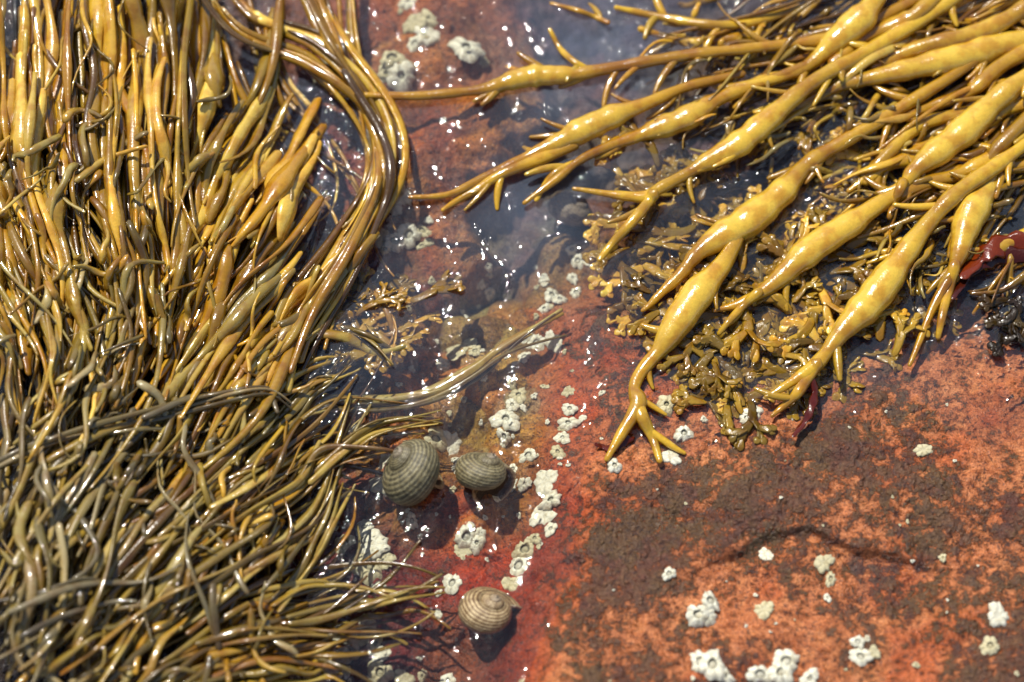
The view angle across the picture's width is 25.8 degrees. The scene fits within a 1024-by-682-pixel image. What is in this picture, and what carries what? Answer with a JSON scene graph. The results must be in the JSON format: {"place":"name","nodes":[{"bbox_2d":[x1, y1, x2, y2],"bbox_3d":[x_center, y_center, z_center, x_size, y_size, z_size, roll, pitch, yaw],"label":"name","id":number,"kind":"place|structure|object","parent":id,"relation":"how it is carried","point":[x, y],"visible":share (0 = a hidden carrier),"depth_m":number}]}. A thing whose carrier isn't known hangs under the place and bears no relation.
{"place":"outdoors","nodes":[
{"label":"outdoors","id":0,"kind":"place"},
{"bbox_2d":[0,0,1023,681],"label":"rock ground","id":1,"kind":"structure","parent":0,"point":[632,530],"depth_m":27.47},
{"bbox_2d":[0,0,450,681],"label":"rockweed mass","id":2,"kind":"object","parent":1,"relation":"on","point":[148,352],"visible":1,"depth_m":27.43},
{"bbox_2d":[189,85,246,154],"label":"forked seaweed","id":3,"kind":"object","parent":2,"relation":"attached to","point":[220,112],"visible":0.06,"depth_m":29.78},
{"bbox_2d":[290,424,455,681],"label":"barnacle cluster","id":4,"kind":"object","parent":1,"relation":"on","point":[378,669],"visible":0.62,"depth_m":27.01},
{"bbox_2d":[320,252,465,374],"bbox_3d":[-1.683,-0.350,28.313,1.899,0.517,1.664,17,67,7],"label":"forked seaweed","id":5,"kind":"object","parent":1,"relation":"on","point":[361,309],"visible":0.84,"depth_m":28.24},
{"bbox_2d":[302,0,489,254],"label":"barnacle cluster","id":6,"kind":"object","parent":1,"relation":"on","point":[391,70],"visible":0.77,"depth_m":29.91},
{"bbox_2d":[382,439,443,506],"bbox_3d":[-1.229,1.616,27.309,0.770,0.999,0.825,38,71,15],"label":"periwinkle snail","id":7,"kind":"object","parent":1,"relation":"on","point":[411,476],"visible":1,"depth_m":26.93},
{"bbox_2d":[369,244,590,494],"bbox_3d":[-0.494,0.354,28.808,1.967,0.988,4.274,21,68,9],"label":"barnacle cluster","id":8,"kind":"object","parent":1,"relation":"on","point":[442,440],"visible":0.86,"depth_m":28.59},
{"bbox_2d":[455,452,515,505],"bbox_3d":[-0.356,1.624,27.346,0.660,0.799,0.616,38,71,15],"label":"periwinkle snail","id":9,"kind":"object","parent":1,"relation":"on","point":[480,475],"visible":1,"depth_m":27.06},
{"bbox_2d":[458,587,521,639],"bbox_3d":[-0.288,3.243,26.846,0.709,0.825,0.660,-39,71,-16],"label":"periwinkle snail","id":10,"kind":"object","parent":1,"relation":"on","point":[483,612],"visible":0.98,"depth_m":26.50},
{"bbox_2d":[400,385,605,618],"bbox_3d":[0.110,1.987,27.502,3.399,0.638,1.638,-38,71,-15],"label":"barnacle cluster","id":11,"kind":"object","parent":1,"relation":"on","point":[467,539],"visible":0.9,"depth_m":27.35},
{"bbox_2d":[548,190,592,233],"bbox_3d":[0.808,-1.708,29.796,0.671,0.766,0.592,0,66,0],"label":"periwinkle snail","id":12,"kind":"object","parent":1,"relation":"on","point":[568,210],"visible":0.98,"depth_m":29.50},
{"bbox_2d":[582,188,695,297],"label":"forked seaweed","id":13,"kind":"object","parent":1,"relation":"on","point":[599,224],"visible":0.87,"depth_m":28.69},
{"bbox_2d":[597,246,695,349],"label":"forked seaweed","id":14,"kind":"object","parent":1,"relation":"on","point":[607,264],"visible":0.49,"depth_m":28.44},
{"bbox_2d":[594,118,714,257],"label":"forked seaweed","id":15,"kind":"object","parent":1,"relation":"on","point":[630,181],"visible":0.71,"depth_m":29.05},
{"bbox_2d":[334,263,1018,681],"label":"barnacle cluster","id":16,"kind":"object","parent":1,"relation":"on","point":[524,409],"visible":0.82,"depth_m":28.19},
{"bbox_2d":[330,0,1023,462],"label":"knotted wrack","id":17,"kind":"object","parent":1,"relation":"on","point":[860,30],"visible":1,"depth_m":28.88},
{"bbox_2d":[601,99,764,202],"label":"forked seaweed","id":18,"kind":"object","parent":1,"relation":"on","point":[670,157],"visible":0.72,"depth_m":29.29},
{"bbox_2d":[627,170,751,269],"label":"forked seaweed","id":19,"kind":"object","parent":1,"relation":"on","point":[706,196],"visible":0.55,"depth_m":29.05},
{"bbox_2d":[623,256,765,359],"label":"forked seaweed","id":20,"kind":"object","parent":1,"relation":"on","point":[736,284],"visible":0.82,"depth_m":28.22},
{"bbox_2d":[654,323,745,444],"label":"forked seaweed","id":21,"kind":"object","parent":1,"relation":"on","point":[700,378],"visible":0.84,"depth_m":27.71},
{"bbox_2d":[640,279,776,408],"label":"forked seaweed","id":22,"kind":"object","parent":1,"relation":"on","point":[648,341],"visible":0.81,"depth_m":28.00},
{"bbox_2d":[658,259,812,381],"bbox_3d":[3.113,-0.419,28.235,2.301,0.492,1.922,26,68,11],"label":"forked seaweed","id":23,"kind":"object","parent":1,"relation":"on","point":[750,329],"visible":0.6,"depth_m":28.09},
{"bbox_2d":[674,237,827,331],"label":"forked seaweed","id":24,"kind":"object","parent":1,"relation":"on","point":[743,259],"visible":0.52,"depth_m":28.38},
{"bbox_2d":[702,320,846,450],"bbox_3d":[3.239,0.480,27.840,1.881,0.375,1.974,0,66,0],"label":"forked seaweed","id":25,"kind":"object","parent":1,"relation":"on","point":[737,436],"visible":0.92,"depth_m":27.80},
{"bbox_2d":[727,194,847,280],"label":"forked seaweed","id":26,"kind":"object","parent":1,"relation":"on","point":[805,226],"visible":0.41,"depth_m":28.77},
{"bbox_2d":[726,298,865,417],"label":"forked seaweed","id":27,"kind":"object","parent":1,"relation":"on","point":[763,367],"visible":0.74,"depth_m":27.83},
{"bbox_2d":[607,395,1009,681],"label":"barnacle cluster","id":28,"kind":"object","parent":1,"relation":"on","point":[709,664],"visible":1,"depth_m":26.31},
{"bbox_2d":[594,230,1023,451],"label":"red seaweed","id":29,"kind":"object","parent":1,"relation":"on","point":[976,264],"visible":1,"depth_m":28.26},
{"bbox_2d":[746,208,877,342],"bbox_3d":[3.585,-0.716,28.425,2.214,0.591,2.115,23,68,10],"label":"forked seaweed","id":30,"kind":"object","parent":1,"relation":"on","point":[771,244],"visible":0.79,"depth_m":28.35},
{"bbox_2d":[640,0,1023,345],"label":"knotted wrack","id":31,"kind":"object","parent":1,"relation":"on","point":[1005,133],"visible":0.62,"depth_m":29.23},
{"bbox_2d":[769,256,919,375],"bbox_3d":[4.172,-0.145,28.119,1.919,0.383,1.653,-30,69,-12],"label":"forked seaweed","id":32,"kind":"object","parent":1,"relation":"on","point":[807,327],"visible":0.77,"depth_m":28.09},
{"bbox_2d":[783,192,935,299],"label":"forked seaweed","id":33,"kind":"object","parent":1,"relation":"on","point":[854,244],"visible":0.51,"depth_m":28.52},
{"bbox_2d":[825,121,902,221],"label":"forked seaweed","id":34,"kind":"object","parent":1,"relation":"on","point":[851,153],"visible":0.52,"depth_m":29.04},
{"bbox_2d":[802,178,939,267],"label":"forked seaweed","id":35,"kind":"object","parent":1,"relation":"on","point":[834,208],"visible":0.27,"depth_m":28.91},
{"bbox_2d":[818,269,930,355],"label":"forked seaweed","id":36,"kind":"object","parent":1,"relation":"on","point":[852,289],"visible":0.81,"depth_m":28.01},
{"bbox_2d":[842,215,986,353],"bbox_3d":[5.238,-0.773,28.496,1.501,0.414,1.959,32,70,13],"label":"forked seaweed","id":37,"kind":"object","parent":1,"relation":"on","point":[954,326],"visible":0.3,"depth_m":28.30},
{"label":"water","id":38,"kind":"structure","parent":0,"visible":0},
{"bbox_2d":[293,283,566,414],"bbox_3d":[-1.102,0.025,28.231,3.615,0.640,1.909,0,66,0],"label":"drifting rockweed","id":39,"kind":"object","parent":38,"relation":"on","point":[461,379],"visible":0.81,"depth_m":28.09},
{"bbox_2d":[726,117,856,252],"bbox_3d":[3.805,-2.115,29.147,1.288,0.500,2.340,42,72,17],"label":"forked seaweed","id":40,"kind":"object","parent":38,"relation":"in","point":[809,140],"visible":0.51,"depth_m":29.08},
{"bbox_2d":[977,284,1023,356],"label":"forked seaweed","id":41,"kind":"object","parent":38,"relation":"in","point":[1011,324],"visible":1,"depth_m":28.03}
]}

